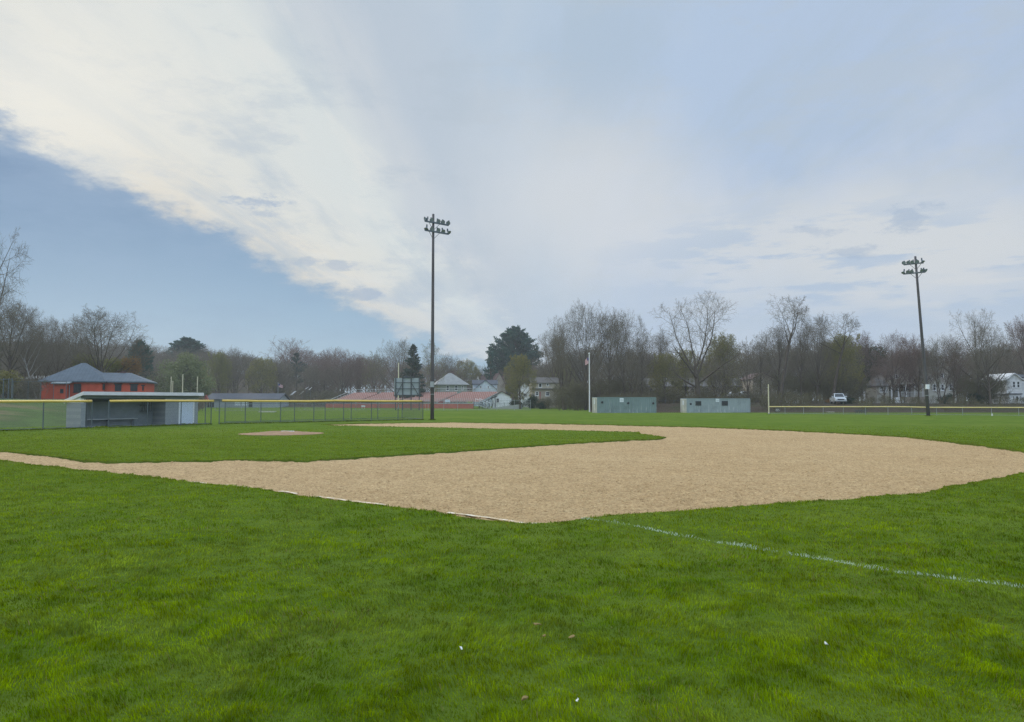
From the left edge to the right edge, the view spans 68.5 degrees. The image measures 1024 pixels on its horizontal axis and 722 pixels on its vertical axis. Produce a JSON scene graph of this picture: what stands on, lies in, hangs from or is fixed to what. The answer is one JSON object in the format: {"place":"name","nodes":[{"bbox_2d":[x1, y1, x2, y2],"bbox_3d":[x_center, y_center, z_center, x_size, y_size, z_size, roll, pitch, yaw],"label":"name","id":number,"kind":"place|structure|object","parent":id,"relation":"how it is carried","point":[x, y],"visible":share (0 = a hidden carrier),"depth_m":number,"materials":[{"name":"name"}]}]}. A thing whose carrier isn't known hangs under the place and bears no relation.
{"place":"outdoors","nodes":[
{"label":"outdoors","id":0,"kind":"place"},
{"bbox_2d":[0,399,66,427],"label":"grass bank","id":1,"kind":"structure","parent":0,"point":[49,415],"depth_m":55.39,"materials":[{"name":"green plant"}]},
{"bbox_2d":[0,273,21,357],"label":"bare tree","id":2,"kind":"object","parent":1,"relation":"on","point":[1,326],"visible":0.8,"depth_m":95.70,"materials":[{"name":"brown plant"}]},
{"bbox_2d":[0,369,24,398],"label":"budding tree","id":3,"kind":"object","parent":1,"relation":"on","point":[6,375],"visible":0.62,"depth_m":91.50,"materials":[{"name":"green plant"}]},
{"bbox_2d":[0,228,34,363],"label":"bare tree","id":4,"kind":"object","parent":1,"relation":"on","point":[1,295],"visible":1,"depth_m":77.50,"materials":[{"name":"brown plant"}]},
{"bbox_2d":[3,312,48,377],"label":"bare tree","id":5,"kind":"object","parent":1,"relation":"on","point":[43,334],"visible":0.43,"depth_m":108.33,"materials":[{"name":"brown plant"}]},
{"bbox_2d":[0,298,56,398],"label":"bare tree","id":6,"kind":"object","parent":1,"relation":"on","point":[22,327],"visible":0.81,"depth_m":100.34,"materials":[{"name":"grey plant"}]},
{"bbox_2d":[17,336,53,399],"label":"birch tree","id":7,"kind":"object","parent":1,"relation":"on","point":[24,361],"visible":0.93,"depth_m":97.12,"materials":[{"name":"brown plant"}]},
{"bbox_2d":[14,315,64,379],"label":"bare tree","id":8,"kind":"object","parent":1,"relation":"on","point":[53,351],"visible":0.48,"depth_m":112.29,"materials":[{"name":"grey plant"}]},
{"bbox_2d":[12,381,66,399],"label":"tall fence","id":9,"kind":"object","parent":1,"relation":"on","point":[41,388],"visible":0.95,"depth_m":80.96,"materials":[{"name":"metal"}]},
{"bbox_2d":[40,363,157,399],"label":"brick building","id":10,"kind":"structure","parent":1,"relation":"on","point":[82,377],"depth_m":94.18,"materials":[{"name":"brick"}]},
{"bbox_2d":[51,305,158,372],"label":"bare tree","id":11,"kind":"object","parent":1,"relation":"on","point":[95,333],"visible":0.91,"depth_m":109.53,"materials":[{"name":"grey plant"}]},
{"bbox_2d":[1,374,393,406],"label":"wooded hill","id":12,"kind":"structure","parent":0,"point":[245,390],"depth_m":236.90,"materials":[{"name":"brown plant"}]},
{"bbox_2d":[29,317,85,376],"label":"bare tree","id":13,"kind":"object","parent":12,"relation":"on","point":[64,330],"visible":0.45,"depth_m":116.48,"materials":[{"name":"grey plant"}]},
{"bbox_2d":[92,356,130,372],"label":"budding tree","id":14,"kind":"object","parent":12,"relation":"on","point":[112,366],"visible":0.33,"depth_m":112.05,"materials":[{"name":"green plant"}]},
{"bbox_2d":[114,354,142,375],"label":"budding tree","id":15,"kind":"object","parent":12,"relation":"on","point":[134,367],"visible":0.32,"depth_m":113.43,"materials":[{"name":"brown plant"}]},
{"bbox_2d":[125,339,154,379],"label":"pine tree","id":16,"kind":"object","parent":12,"relation":"on","point":[150,361],"visible":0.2,"depth_m":169.61,"materials":[{"name":"green plant"}]},
{"bbox_2d":[148,369,187,391],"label":"willow tree","id":17,"kind":"object","parent":12,"relation":"on","point":[167,382],"visible":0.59,"depth_m":156.96,"materials":[{"name":"green plant"}]},
{"bbox_2d":[0,337,365,402],"bbox_3d":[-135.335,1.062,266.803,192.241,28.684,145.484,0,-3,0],"label":"wood","id":18,"kind":"object","parent":12,"relation":"on","point":[161,355],"visible":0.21,"depth_m":211.66,"materials":[{"name":"brown plant"}]},
{"bbox_2d":[164,336,212,378],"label":"pine tree","id":19,"kind":"object","parent":12,"relation":"on","point":[195,345],"visible":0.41,"depth_m":253.39,"materials":[{"name":"green plant"}]},
{"bbox_2d":[206,350,233,393],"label":"budding tree","id":20,"kind":"object","parent":12,"relation":"on","point":[218,365],"visible":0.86,"depth_m":189.59,"materials":[{"name":"green plant"}]},
{"bbox_2d":[239,350,255,392],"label":"bare tree","id":21,"kind":"object","parent":12,"relation":"on","point":[246,365],"visible":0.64,"depth_m":204.73,"materials":[{"name":"brown plant"}]},
{"bbox_2d":[245,357,278,392],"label":"budding tree","id":22,"kind":"object","parent":12,"relation":"on","point":[259,367],"visible":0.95,"depth_m":194.08,"materials":[{"name":"green plant"}]},
{"bbox_2d":[283,352,307,391],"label":"bare tree","id":23,"kind":"object","parent":12,"relation":"on","point":[296,359],"visible":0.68,"depth_m":229.79,"materials":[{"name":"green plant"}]},
{"bbox_2d":[320,349,360,402],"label":"bare tree","id":24,"kind":"object","parent":12,"relation":"on","point":[343,367],"visible":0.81,"depth_m":205.12,"materials":[{"name":"grey plant"}]},
{"bbox_2d":[339,353,374,392],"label":"bare tree","id":25,"kind":"object","parent":12,"relation":"on","point":[357,381],"visible":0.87,"depth_m":204.27,"materials":[{"name":"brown plant"}]},
{"bbox_2d":[0,402,1023,721],"bbox_3d":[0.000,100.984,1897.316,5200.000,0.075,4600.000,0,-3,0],"label":"lawn","id":26,"kind":"structure","parent":0,"point":[848,422],"depth_m":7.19,"materials":[{"name":"green plant"}]},
{"bbox_2d":[0,400,92,429],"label":"chain link fence","id":27,"kind":"object","parent":26,"relation":"on","point":[42,401],"visible":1,"depth_m":43.36,"materials":[{"name":"metal"}]},
{"bbox_2d":[0,374,209,410],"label":"brush","id":28,"kind":"object","parent":26,"relation":"on","point":[27,393],"visible":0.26,"depth_m":90.35,"materials":[{"name":"plant"}]},
{"bbox_2d":[65,391,203,426],"bbox_3d":[-25.106,3.245,50.495,2.115,2.294,8.657,-2,-3,30],"label":"dugout","id":29,"kind":"object","parent":26,"relation":"on","point":[100,403],"visible":0.62,"depth_m":50.43,"materials":[{"name":"concrete"}]},
{"bbox_2d":[180,402,192,423],"bbox_3d":[-22.951,3.615,52.962,0.040,1.654,1.043,-2,-3,30],"label":"door","id":30,"kind":"structure","parent":29,"relation":"in","point":[185,418],"depth_m":53.02,"materials":[{"name":"white paint"}]},
{"bbox_2d":[108,400,213,426],"bbox_3d":[-22.979,3.479,49.692,0.150,1.843,7.522,-2,-4,32],"label":"chain link fence","id":31,"kind":"object","parent":26,"relation":"on","point":[171,401],"visible":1,"depth_m":49.46,"materials":[{"name":"metal"}]},
{"bbox_2d":[156,351,218,397],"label":"willow tree","id":32,"kind":"object","parent":26,"relation":"on","point":[187,369],"visible":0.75,"depth_m":163.62,"materials":[{"name":"green plant"}]},
{"bbox_2d":[204,393,290,407],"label":"building","id":33,"kind":"structure","parent":26,"relation":"on","point":[216,397],"depth_m":179.09,"materials":[{"name":"grey"}]},
{"bbox_2d":[241,431,321,434],"bbox_3d":[-11.742,3.636,38.358,4.200,0.147,4.200,0,-3,0],"label":"pitching mound","id":34,"kind":"object","parent":26,"relation":"on","point":[282,433],"visible":0.99,"depth_m":37.53,"materials":[{"name":"soil"}]},
{"bbox_2d":[219,400,422,423],"bbox_3d":[-14.313,3.989,59.566,17.787,1.855,0.160,3,-4,-42],"label":"chain link fence","id":35,"kind":"object","parent":26,"relation":"on","point":[245,409],"visible":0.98,"depth_m":58.50,"materials":[{"name":"metal"}]},
{"bbox_2d":[360,352,388,402],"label":"budding tree","id":36,"kind":"object","parent":26,"relation":"on","point":[371,375],"visible":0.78,"depth_m":200.28,"materials":[{"name":"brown plant"}]},
{"bbox_2d":[366,336,419,391],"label":"bare tree","id":37,"kind":"object","parent":26,"relation":"on","point":[404,354],"visible":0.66,"depth_m":186.78,"materials":[{"name":"grey plant"}]},
{"bbox_2d":[260,337,546,402],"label":"wood","id":38,"kind":"object","parent":26,"relation":"on","point":[309,359],"visible":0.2,"depth_m":251.52,"materials":[{"name":"brown plant"}]},
{"bbox_2d":[394,375,419,409],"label":"scoreboard","id":39,"kind":"object","parent":26,"relation":"on","point":[406,385],"visible":0.88,"depth_m":130.41,"materials":[{"name":"metal"}]},
{"bbox_2d":[393,344,429,402],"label":"spruce tree","id":40,"kind":"object","parent":26,"relation":"on","point":[414,364],"visible":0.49,"depth_m":171.60,"materials":[{"name":"green plant"}]},
{"bbox_2d":[326,388,522,408],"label":"bleachers","id":41,"kind":"object","parent":26,"relation":"on","point":[464,397],"visible":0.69,"depth_m":165.74,"materials":[{"name":"metal"}]},
{"bbox_2d":[418,339,444,391],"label":"budding tree","id":42,"kind":"object","parent":26,"relation":"on","point":[428,362],"visible":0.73,"depth_m":186.58,"materials":[{"name":"grey plant"}]},
{"bbox_2d":[276,387,591,408],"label":"brush","id":43,"kind":"object","parent":26,"relation":"on","point":[326,395],"visible":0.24,"depth_m":195.38,"materials":[{"name":"brown plant"}]},
{"bbox_2d":[424,214,450,418],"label":"light pole","id":44,"kind":"object","parent":26,"relation":"on","point":[432,317],"visible":0.99,"depth_m":65.47,"materials":[{"name":"brown metal"}]},
{"bbox_2d":[434,371,468,402],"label":"hip roof house","id":45,"kind":"structure","parent":26,"relation":"on","point":[451,380],"depth_m":206.18,"materials":[{"name":"grey"}]},
{"bbox_2d":[434,353,471,382],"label":"bare tree","id":46,"kind":"object","parent":26,"relation":"on","point":[444,361],"visible":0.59,"depth_m":222.20,"materials":[{"name":"grey plant"}]},
{"bbox_2d":[453,358,481,391],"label":"budding tree","id":47,"kind":"object","parent":26,"relation":"on","point":[474,368],"visible":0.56,"depth_m":243.07,"materials":[{"name":"grey plant"}]},
{"bbox_2d":[472,380,497,405],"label":"pale blue house","id":48,"kind":"structure","parent":26,"relation":"on","point":[484,384],"depth_m":215.22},
{"bbox_2d":[484,348,498,379],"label":"spruce tree","id":49,"kind":"object","parent":26,"relation":"on","point":[492,368],"visible":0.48,"depth_m":239.89,"materials":[{"name":"green plant"}]},
{"bbox_2d":[491,391,512,407],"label":"white garage","id":50,"kind":"structure","parent":26,"relation":"on","point":[502,396],"depth_m":169.77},
{"bbox_2d":[482,325,543,400],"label":"pine tree","id":51,"kind":"object","parent":26,"relation":"on","point":[518,339],"visible":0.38,"depth_m":247.45,"materials":[{"name":"green plant"}]},
{"bbox_2d":[503,353,537,408],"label":"budding tree","id":52,"kind":"object","parent":26,"relation":"on","point":[520,369],"visible":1,"depth_m":149.41,"materials":[{"name":"green plant"}]},
{"bbox_2d":[528,377,560,407],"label":"beige house","id":53,"kind":"structure","parent":26,"relation":"on","point":[543,388],"depth_m":177.96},
{"bbox_2d":[555,300,613,409],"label":"bare tree","id":54,"kind":"object","parent":26,"relation":"on","point":[589,326],"visible":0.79,"depth_m":132.25,"materials":[{"name":"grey plant"}]},
{"bbox_2d":[592,397,655,412],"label":"storage container","id":55,"kind":"object","parent":26,"relation":"on","point":[623,404],"visible":1,"depth_m":102.45,"materials":[{"name":"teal metal"}]},
{"bbox_2d":[680,398,749,412],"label":"storage container","id":56,"kind":"object","parent":26,"relation":"on","point":[711,405],"visible":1,"depth_m":104.42,"materials":[{"name":"grey metal"}]},
{"bbox_2d":[769,406,1023,415],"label":"outfield fence","id":57,"kind":"object","parent":26,"relation":"on","point":[911,407],"visible":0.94,"depth_m":86.95,"materials":[{"name":"metal"}]},
{"bbox_2d":[901,256,929,415],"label":"light pole","id":58,"kind":"object","parent":26,"relation":"on","point":[916,272],"visible":1,"depth_m":80.84,"materials":[{"name":"brown metal"}]},
{"bbox_2d":[0,422,1023,522],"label":"infield dirt","id":59,"kind":"structure","parent":0,"point":[720,439],"depth_m":18.61,"materials":[{"name":"soil"}]},
{"bbox_2d":[200,482,526,522],"bbox_3d":[-3.106,2.412,13.204,9.183,0.016,0.220,-2,-4,37],"label":"foul line","id":60,"kind":"object","parent":59,"relation":"on","point":[385,504],"visible":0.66,"depth_m":11.51,"materials":[{"name":"white paint"}]},
{"bbox_2d":[0,0,1023,400],"label":"sky","id":61,"kind":"structure","parent":0,"point":[244,175],"materials":[{"name":"blue"}]},
{"bbox_2d":[590,401,1023,412],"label":"woodland ground","id":62,"kind":"structure","parent":0,"point":[675,408],"depth_m":110.22,"materials":[{"name":"brown plant"}]},
{"bbox_2d":[530,330,577,386],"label":"bare tree","id":63,"kind":"object","parent":62,"relation":"on","point":[545,351],"visible":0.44,"depth_m":186.57,"materials":[{"name":"grey plant"}]},
{"bbox_2d":[541,314,584,409],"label":"bare tree","id":64,"kind":"object","parent":62,"relation":"on","point":[556,332],"visible":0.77,"depth_m":138.21,"materials":[{"name":"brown plant"}]},
{"bbox_2d":[583,361,612,396],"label":"bare tree","id":65,"kind":"object","parent":62,"relation":"on","point":[601,382],"visible":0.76,"depth_m":121.41,"materials":[{"name":"grey plant"}]},
{"bbox_2d":[585,308,632,393],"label":"bare tree","id":66,"kind":"object","parent":62,"relation":"on","point":[608,321],"visible":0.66,"depth_m":129.33,"materials":[{"name":"brown plant"}]},
{"bbox_2d":[603,311,649,395],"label":"bare tree","id":67,"kind":"object","parent":62,"relation":"on","point":[618,340],"visible":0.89,"depth_m":126.73,"materials":[{"name":"grey plant"}]},
{"bbox_2d":[627,326,655,393],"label":"bare tree","id":68,"kind":"object","parent":62,"relation":"on","point":[643,357],"visible":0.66,"depth_m":134.29,"materials":[{"name":"grey plant"}]},
{"bbox_2d":[521,346,782,384],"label":"wood","id":69,"kind":"object","parent":62,"relation":"on","point":[602,363],"visible":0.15,"depth_m":202.89,"materials":[{"name":"brown plant"}]},
{"bbox_2d":[638,329,673,384],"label":"bare tree","id":70,"kind":"object","parent":62,"relation":"on","point":[662,346],"visible":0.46,"depth_m":149.65,"materials":[{"name":"grey plant"}]},
{"bbox_2d":[646,352,683,402],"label":"budding tree","id":71,"kind":"object","parent":62,"relation":"on","point":[664,367],"visible":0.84,"depth_m":134.26,"materials":[{"name":"green plant"}]},
{"bbox_2d":[667,348,704,397],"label":"budding tree","id":72,"kind":"object","parent":62,"relation":"on","point":[686,388],"visible":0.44,"depth_m":137.43,"materials":[{"name":"grey plant"}]},
{"bbox_2d":[648,292,752,397],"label":"bare oak","id":73,"kind":"object","parent":62,"relation":"on","point":[695,372],"visible":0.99,"depth_m":115.49,"materials":[{"name":"grey plant"}]},
{"bbox_2d":[638,378,774,397],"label":"building","id":74,"kind":"structure","parent":62,"relation":"on","point":[703,386],"depth_m":177.85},
{"bbox_2d":[699,359,736,397],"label":"bare tree","id":75,"kind":"object","parent":62,"relation":"on","point":[718,379],"visible":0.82,"depth_m":127.52,"materials":[{"name":"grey plant"}]},
{"bbox_2d":[703,332,748,397],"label":"budding tree","id":76,"kind":"object","parent":62,"relation":"on","point":[712,348],"visible":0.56,"depth_m":141.54,"materials":[{"name":"green plant"}]},
{"bbox_2d":[729,338,768,397],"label":"bare tree","id":77,"kind":"object","parent":62,"relation":"on","point":[744,362],"visible":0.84,"depth_m":121.45,"materials":[{"name":"grey plant"}]},
{"bbox_2d":[741,373,773,396],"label":"brown house","id":78,"kind":"structure","parent":62,"relation":"on","point":[767,375],"depth_m":168.07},
{"bbox_2d":[747,331,776,401],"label":"bare tree","id":79,"kind":"object","parent":62,"relation":"on","point":[761,348],"visible":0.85,"depth_m":132.20,"materials":[{"name":"grey plant"}]},
{"bbox_2d":[755,321,799,401],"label":"bare tree","id":80,"kind":"object","parent":62,"relation":"on","point":[778,344],"visible":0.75,"depth_m":135.71,"materials":[{"name":"grey plant"}]},
{"bbox_2d":[549,368,1019,410],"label":"thicket","id":81,"kind":"object","parent":62,"relation":"on","point":[575,394],"visible":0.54,"depth_m":130.81,"materials":[{"name":"brown plant"}]},
{"bbox_2d":[765,294,809,402],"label":"bare tree","id":82,"kind":"object","parent":62,"relation":"on","point":[788,347],"visible":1,"depth_m":128.19,"materials":[{"name":"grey plant"}]},
{"bbox_2d":[784,314,814,396],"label":"bare tree","id":83,"kind":"object","parent":62,"relation":"on","point":[803,352],"visible":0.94,"depth_m":129.93,"materials":[{"name":"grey plant"}]},
{"bbox_2d":[599,388,1023,411],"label":"brush","id":84,"kind":"object","parent":62,"relation":"on","point":[789,397],"visible":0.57,"depth_m":116.00,"materials":[{"name":"plant"}]},
{"bbox_2d":[793,312,836,396],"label":"bare tree","id":85,"kind":"object","parent":62,"relation":"on","point":[818,362],"visible":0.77,"depth_m":131.82,"materials":[{"name":"grey plant"}]},
{"bbox_2d":[801,313,860,403],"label":"bare tree","id":86,"kind":"object","parent":62,"relation":"on","point":[839,362],"visible":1,"depth_m":124.88,"materials":[{"name":"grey plant"}]},
{"bbox_2d":[820,331,865,393],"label":"budding tree","id":87,"kind":"object","parent":62,"relation":"on","point":[850,350],"visible":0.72,"depth_m":133.23,"materials":[{"name":"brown plant"}]},
{"bbox_2d":[842,330,878,401],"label":"bare tree","id":88,"kind":"object","parent":62,"relation":"on","point":[864,348],"visible":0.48,"depth_m":139.57,"materials":[{"name":"grey plant"}]},
{"bbox_2d":[855,344,888,383],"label":"tree","id":89,"kind":"object","parent":62,"relation":"on","point":[867,368],"visible":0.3,"depth_m":151.53,"materials":[{"name":"green plant"}]},
{"bbox_2d":[738,335,1023,402],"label":"wood","id":90,"kind":"object","parent":62,"relation":"on","point":[809,366],"visible":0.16,"depth_m":177.69,"materials":[{"name":"brown plant"}]},
{"bbox_2d":[867,356,899,397],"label":"bare tree","id":91,"kind":"object","parent":62,"relation":"on","point":[885,373],"visible":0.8,"depth_m":126.49,"materials":[{"name":"grey plant"}]},
{"bbox_2d":[871,330,914,403],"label":"bare tree","id":92,"kind":"object","parent":62,"relation":"on","point":[896,350],"visible":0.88,"depth_m":129.58,"materials":[{"name":"grey plant"}]},
{"bbox_2d":[865,365,924,402],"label":"porch house","id":93,"kind":"structure","parent":62,"relation":"on","point":[873,392],"depth_m":142.76,"materials":[{"name":"beige paint"}]},
{"bbox_2d":[883,348,918,399],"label":"bare tree","id":94,"kind":"object","parent":62,"relation":"on","point":[899,387],"visible":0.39,"depth_m":133.65,"materials":[{"name":"grey plant"}]},
{"bbox_2d":[890,333,929,396],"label":"bare tree","id":95,"kind":"object","parent":62,"relation":"on","point":[914,345],"visible":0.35,"depth_m":141.57,"materials":[{"name":"grey plant"}]},
{"bbox_2d":[895,343,939,402],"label":"bare tree","id":96,"kind":"object","parent":62,"relation":"on","point":[919,376],"visible":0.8,"depth_m":127.71,"materials":[{"name":"grey plant"}]},
{"bbox_2d":[917,366,955,402],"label":"tan house","id":97,"kind":"structure","parent":62,"relation":"on","point":[931,392],"depth_m":152.22,"materials":[{"name":"beige paint"}]},
{"bbox_2d":[917,334,963,403],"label":"bare tree","id":98,"kind":"object","parent":62,"relation":"on","point":[931,358],"visible":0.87,"depth_m":123.61,"materials":[{"name":"grey plant"}]},
{"bbox_2d":[930,349,971,403],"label":"bare tree","id":99,"kind":"object","parent":62,"relation":"on","point":[953,374],"visible":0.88,"depth_m":121.92,"materials":[{"name":"grey plant"}]},
{"bbox_2d":[938,337,978,402],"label":"bare tree","id":100,"kind":"object","parent":62,"relation":"on","point":[941,377],"visible":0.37,"depth_m":134.10,"materials":[{"name":"grey plant"}]},
{"bbox_2d":[941,309,1009,403],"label":"bare tree","id":101,"kind":"object","parent":62,"relation":"on","point":[974,323],"visible":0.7,"depth_m":122.15,"materials":[{"name":"grey plant"}]},
{"bbox_2d":[960,321,1023,403],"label":"bare tree","id":102,"kind":"object","parent":62,"relation":"on","point":[976,357],"visible":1,"depth_m":117.94,"materials":[{"name":"grey plant"}]},
{"bbox_2d":[982,373,1023,403],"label":"white house","id":103,"kind":"structure","parent":62,"relation":"on","point":[1017,384],"depth_m":127.88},
{"bbox_2d":[992,315,1023,374],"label":"bare tree","id":104,"kind":"object","parent":62,"relation":"on","point":[1020,330],"visible":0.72,"depth_m":140.72,"materials":[{"name":"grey plant"}]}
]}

